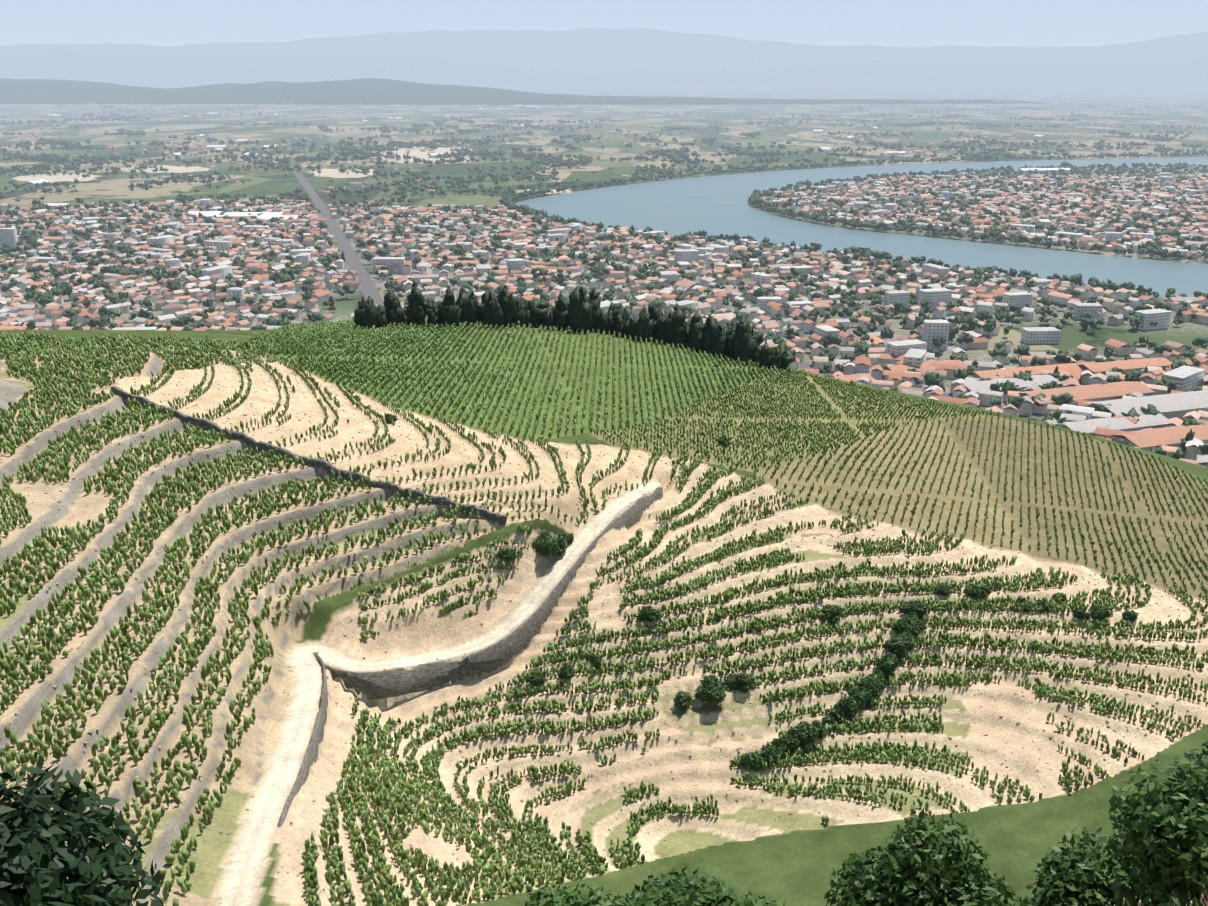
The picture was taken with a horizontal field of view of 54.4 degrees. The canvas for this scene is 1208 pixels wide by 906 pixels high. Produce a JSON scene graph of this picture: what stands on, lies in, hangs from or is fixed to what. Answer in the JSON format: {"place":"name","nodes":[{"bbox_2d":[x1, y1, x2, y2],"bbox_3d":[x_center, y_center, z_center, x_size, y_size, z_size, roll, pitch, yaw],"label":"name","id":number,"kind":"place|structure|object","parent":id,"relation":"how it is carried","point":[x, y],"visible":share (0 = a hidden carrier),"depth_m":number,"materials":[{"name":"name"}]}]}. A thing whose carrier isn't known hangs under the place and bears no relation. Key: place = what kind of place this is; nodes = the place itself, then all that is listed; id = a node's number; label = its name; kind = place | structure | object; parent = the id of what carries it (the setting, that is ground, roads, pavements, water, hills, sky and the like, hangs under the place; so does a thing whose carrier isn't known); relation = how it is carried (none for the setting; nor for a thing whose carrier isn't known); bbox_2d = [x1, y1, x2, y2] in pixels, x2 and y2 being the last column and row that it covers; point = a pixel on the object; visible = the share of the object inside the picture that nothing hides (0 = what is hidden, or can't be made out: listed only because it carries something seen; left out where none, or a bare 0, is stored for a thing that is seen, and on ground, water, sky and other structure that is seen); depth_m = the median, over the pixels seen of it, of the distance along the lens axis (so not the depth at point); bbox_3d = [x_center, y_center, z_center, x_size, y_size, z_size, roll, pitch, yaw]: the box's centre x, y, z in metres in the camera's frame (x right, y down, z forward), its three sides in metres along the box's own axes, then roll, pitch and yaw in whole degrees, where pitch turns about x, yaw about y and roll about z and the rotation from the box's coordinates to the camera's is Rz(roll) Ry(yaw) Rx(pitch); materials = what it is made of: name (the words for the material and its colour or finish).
{"place":"outdoors","nodes":[
{"label":"outdoors","id":0,"kind":"place"},
{"bbox_2d":[0,78,1052,104],"bbox_3d":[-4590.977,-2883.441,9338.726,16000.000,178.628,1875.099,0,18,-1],"label":"mountain ridge","id":1,"kind":"structure","parent":0,"point":[370,91],"depth_m":8977.13,"materials":[{"name":"grey"}]},
{"bbox_2d":[0,84,1206,173],"bbox_3d":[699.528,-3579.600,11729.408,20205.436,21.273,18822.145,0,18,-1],"label":"plain tree","id":2,"kind":"object","parent":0,"point":[584,160],"depth_m":3610.81,"materials":[{"name":"green plant"}]},
{"bbox_2d":[0,323,1207,905],"bbox_3d":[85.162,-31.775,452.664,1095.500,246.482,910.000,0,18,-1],"label":"hill","id":3,"kind":"structure","parent":0,"point":[744,843],"depth_m":164.00,"materials":[{"name":"beige soil"}]},
{"bbox_2d":[0,330,486,905],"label":"grapevines","id":4,"kind":"object","parent":3,"relation":"on","point":[90,678],"visible":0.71,"depth_m":157.47,"materials":[{"name":"green plant"}]},
{"bbox_2d":[111,386,506,526],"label":"stone wall","id":5,"kind":"structure","parent":3,"relation":"on","point":[326,466],"depth_m":186.39,"materials":[{"name":"stone"}]},
{"bbox_2d":[129,358,687,524],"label":"vines","id":6,"kind":"object","parent":3,"relation":"on","point":[193,392],"visible":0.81,"depth_m":204.30,"materials":[{"name":"green plant"}]},
{"bbox_2d":[277,487,662,826],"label":"retaining wall","id":7,"kind":"structure","parent":3,"relation":"on","point":[403,681],"depth_m":161.08,"materials":[{"name":"stone"}]},
{"bbox_2d":[249,316,806,439],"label":"grapevines","id":8,"kind":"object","parent":3,"relation":"on","point":[300,358],"depth_m":268.63,"materials":[{"name":"green plant"}]},
{"bbox_2d":[363,285,727,357],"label":"cypress tree","id":9,"kind":"object","parent":3,"relation":"on","point":[449,314],"visible":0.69,"depth_m":321.03,"materials":[{"name":"green plant"}]},
{"bbox_2d":[354,286,780,371],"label":"cypress tree","id":10,"kind":"object","parent":3,"relation":"on","point":[395,313],"visible":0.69,"depth_m":322.78,"materials":[{"name":"green plant"}]},
{"bbox_2d":[406,280,756,364],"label":"cypress tree","id":11,"kind":"object","parent":3,"relation":"on","point":[743,344],"visible":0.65,"depth_m":318.27,"materials":[{"name":"green plant"}]},
{"bbox_2d":[377,285,788,369],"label":"cypress tree","id":12,"kind":"object","parent":3,"relation":"on","point":[671,327],"visible":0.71,"depth_m":322.53,"materials":[{"name":"green plant"}]},
{"bbox_2d":[404,297,764,346],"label":"trees","id":13,"kind":"object","parent":3,"relation":"on","point":[427,303],"depth_m":321.66,"materials":[{"name":"green plant"}]},
{"bbox_2d":[0,339,1203,903],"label":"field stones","id":14,"kind":"object","parent":3,"relation":"on","point":[538,643],"visible":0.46,"depth_m":165.10,"materials":[{"name":"beige stone"}]},
{"bbox_2d":[0,741,1207,905],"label":"dark oak shrubs","id":15,"kind":"object","parent":3,"relation":"on","point":[35,870],"visible":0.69,"depth_m":13.95,"materials":[{"name":"green plant"}]},
{"bbox_2d":[523,299,725,335],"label":"oak tree","id":16,"kind":"object","parent":3,"relation":"on","point":[542,305],"visible":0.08,"depth_m":326.91,"materials":[{"name":"green plant"}]},
{"bbox_2d":[569,301,795,369],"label":"oak tree","id":17,"kind":"object","parent":3,"relation":"on","point":[787,356],"depth_m":321.66,"materials":[{"name":"green plant"}]},
{"bbox_2d":[301,456,1207,905],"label":"vines","id":18,"kind":"object","parent":3,"relation":"on","point":[411,786],"visible":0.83,"depth_m":163.71,"materials":[{"name":"green plant"}]},
{"bbox_2d":[384,413,1137,770],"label":"bushes","id":19,"kind":"object","parent":3,"relation":"on","point":[866,689],"depth_m":166.70,"materials":[{"name":"green plant"}]},
{"bbox_2d":[591,371,998,469],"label":"grapevines","id":20,"kind":"object","parent":3,"relation":"on","point":[747,425],"visible":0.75,"depth_m":256.62,"materials":[{"name":"green plant"}]},
{"bbox_2d":[671,751,1207,905],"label":"shrubs","id":21,"kind":"object","parent":3,"relation":"on","point":[1155,855],"depth_m":20.80,"materials":[{"name":"green plant"}]},
{"bbox_2d":[753,412,1207,594],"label":"vines","id":22,"kind":"object","parent":3,"relation":"on","point":[913,512],"visible":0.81,"depth_m":233.14,"materials":[{"name":"green plant"}]},
{"bbox_2d":[1114,894,1202,905],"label":"grass seed heads","id":23,"kind":"object","parent":3,"relation":"on","point":[1139,903],"depth_m":13.31,"materials":[{"name":"plant"}]},
{"bbox_2d":[1126,891,1207,905],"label":"dry grass","id":24,"kind":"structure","parent":3,"relation":"on","point":[1190,901],"depth_m":13.27,"materials":[{"name":"plant"}]},
{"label":"foreground shrub stems","id":25,"kind":"object","parent":3,"relation":"on","visible":0},
{"bbox_2d":[519,880,1004,905],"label":"shrubs","id":26,"kind":"object","parent":25,"relation":"attached to","point":[564,897],"visible":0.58,"depth_m":19.21,"materials":[{"name":"green plant"}]},
{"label":"slope shrub stems","id":27,"kind":"object","parent":3,"relation":"on","visible":0},
{"bbox_2d":[623,864,1053,905],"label":"slope shrubs","id":28,"kind":"object","parent":27,"relation":"attached to","point":[665,881],"visible":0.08,"depth_m":33.93,"materials":[{"name":"green plant"}]},
{"bbox_2d":[0,84,1207,458],"bbox_3d":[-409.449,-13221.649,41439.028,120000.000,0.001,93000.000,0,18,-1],"label":"plain ground","id":29,"kind":"structure","parent":0,"point":[270,182],"depth_m":4312.24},
{"bbox_2d":[11,173,99,182],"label":"quarry bare earth","id":30,"kind":"structure","parent":29,"relation":"on","point":[57,177],"depth_m":2683.01,"materials":[{"name":"beige soil"}]},
{"bbox_2d":[120,165,211,172],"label":"quarry bare earth","id":31,"kind":"structure","parent":29,"relation":"on","point":[178,169],"depth_m":2901.82,"materials":[{"name":"beige soil"}]},
{"bbox_2d":[294,173,383,306],"bbox_3d":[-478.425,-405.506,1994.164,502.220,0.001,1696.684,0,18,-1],"label":"road","id":32,"kind":"structure","parent":29,"relation":"on","point":[367,284],"depth_m":1607.73,"materials":[{"name":"grey asphalt"}]},
{"bbox_2d":[307,168,374,177],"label":"quarry bare earth","id":33,"kind":"structure","parent":29,"relation":"on","point":[335,173],"depth_m":2788.13,"materials":[{"name":"beige soil"}]},
{"bbox_2d":[375,147,472,163],"bbox_3d":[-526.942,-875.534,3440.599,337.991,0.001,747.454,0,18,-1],"label":"quarry bare earth","id":34,"kind":"structure","parent":29,"relation":"on","point":[416,152],"depth_m":3467.33,"materials":[{"name":"beige soil"}]},
{"bbox_2d":[515,189,569,193],"bbox_3d":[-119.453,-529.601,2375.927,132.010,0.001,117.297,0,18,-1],"label":"buildings","id":35,"kind":"structure","parent":29,"relation":"on","point":[560,192],"depth_m":2370.26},
{"bbox_2d":[11,153,1194,451],"bbox_3d":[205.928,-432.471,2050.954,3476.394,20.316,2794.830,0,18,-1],"label":"town cypress","id":36,"kind":"object","parent":29,"relation":"on","point":[1179,313],"visible":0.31,"depth_m":1685.07,"materials":[{"name":"green plant"}]},
{"bbox_2d":[0,174,1207,466],"bbox_3d":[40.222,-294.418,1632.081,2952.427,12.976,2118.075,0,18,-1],"label":"town houses","id":37,"kind":"structure","parent":29,"relation":"on","point":[14,312],"depth_m":1354.65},
{"bbox_2d":[0,172,1207,419],"bbox_3d":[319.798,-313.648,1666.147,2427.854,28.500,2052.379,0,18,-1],"label":"apartment buildings","id":38,"kind":"structure","parent":29,"relation":"on","point":[1184,378],"depth_m":1339.08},
{"bbox_2d":[0,151,1207,455],"bbox_3d":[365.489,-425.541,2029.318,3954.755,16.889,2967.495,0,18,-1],"label":"town tree","id":39,"kind":"object","parent":29,"relation":"on","point":[1024,376],"depth_m":1539.37,"materials":[{"name":"green plant"}]},
{"bbox_2d":[0,152,1207,393],"bbox_3d":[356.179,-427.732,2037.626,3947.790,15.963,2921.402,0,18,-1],"label":"town tree","id":40,"kind":"object","parent":29,"relation":"on","point":[960,374],"depth_m":1613.01,"materials":[{"name":"green plant"}]},
{"bbox_2d":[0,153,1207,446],"bbox_3d":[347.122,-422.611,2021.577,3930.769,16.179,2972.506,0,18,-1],"label":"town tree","id":41,"kind":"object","parent":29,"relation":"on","point":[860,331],"depth_m":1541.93,"materials":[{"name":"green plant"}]},
{"bbox_2d":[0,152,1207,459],"bbox_3d":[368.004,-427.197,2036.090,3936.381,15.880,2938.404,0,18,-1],"label":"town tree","id":42,"kind":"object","parent":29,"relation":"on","point":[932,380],"depth_m":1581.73,"materials":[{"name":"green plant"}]},
{"bbox_2d":[23,152,1207,377],"bbox_3d":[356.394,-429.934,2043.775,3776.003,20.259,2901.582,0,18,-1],"label":"town cypress","id":43,"kind":"object","parent":29,"relation":"on","point":[613,236],"visible":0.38,"depth_m":1671.42,"materials":[{"name":"green plant"}]},
{"bbox_2d":[44,168,1207,450],"bbox_3d":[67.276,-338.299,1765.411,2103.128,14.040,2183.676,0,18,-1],"label":"industrial sheds","id":44,"kind":"object","parent":29,"relation":"on","point":[1180,406],"visible":0.58,"depth_m":843.50,"materials":[{"name":"grey metal"}]},
{"bbox_2d":[799,362,1046,420],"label":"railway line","id":45,"kind":"object","parent":29,"relation":"on","point":[1039,417],"visible":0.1,"depth_m":878.52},
{"bbox_2d":[0,49,1207,83],"bbox_3d":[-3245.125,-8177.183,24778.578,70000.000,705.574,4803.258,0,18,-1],"label":"mountain ridge","id":46,"kind":"structure","parent":0,"point":[107,67],"depth_m":23747.47,"materials":[{"name":"blue"}]},
{"bbox_2d":[0,27,1207,64],"bbox_3d":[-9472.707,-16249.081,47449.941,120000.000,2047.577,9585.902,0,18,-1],"label":"mountain ridge","id":47,"kind":"structure","parent":0,"point":[591,46],"depth_m":46819.55,"materials":[{"name":"blue"}]},
{"bbox_2d":[0,90,1207,193],"bbox_3d":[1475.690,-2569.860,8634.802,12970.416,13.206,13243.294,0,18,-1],"label":"village houses","id":48,"kind":"structure","parent":0,"point":[430,154],"depth_m":4124.28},
{"bbox_2d":[0,0,1207,46],"label":"sky","id":49,"kind":"structure","parent":0,"point":[886,23],"materials":[{"name":"blue"}]},
{"bbox_2d":[434,50,1207,70],"bbox_3d":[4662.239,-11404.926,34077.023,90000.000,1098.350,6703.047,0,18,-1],"label":"mountain ridge","id":50,"kind":"structure","parent":0,"point":[752,59],"depth_m":33870.19,"materials":[{"name":"grey"}]},
{"bbox_2d":[515,157,1207,296],"bbox_3d":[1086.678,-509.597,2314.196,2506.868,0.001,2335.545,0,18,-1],"label":"river water","id":51,"kind":"structure","parent":0,"point":[715,205],"depth_m":1883.56,"materials":[{"name":"blue liquid"}]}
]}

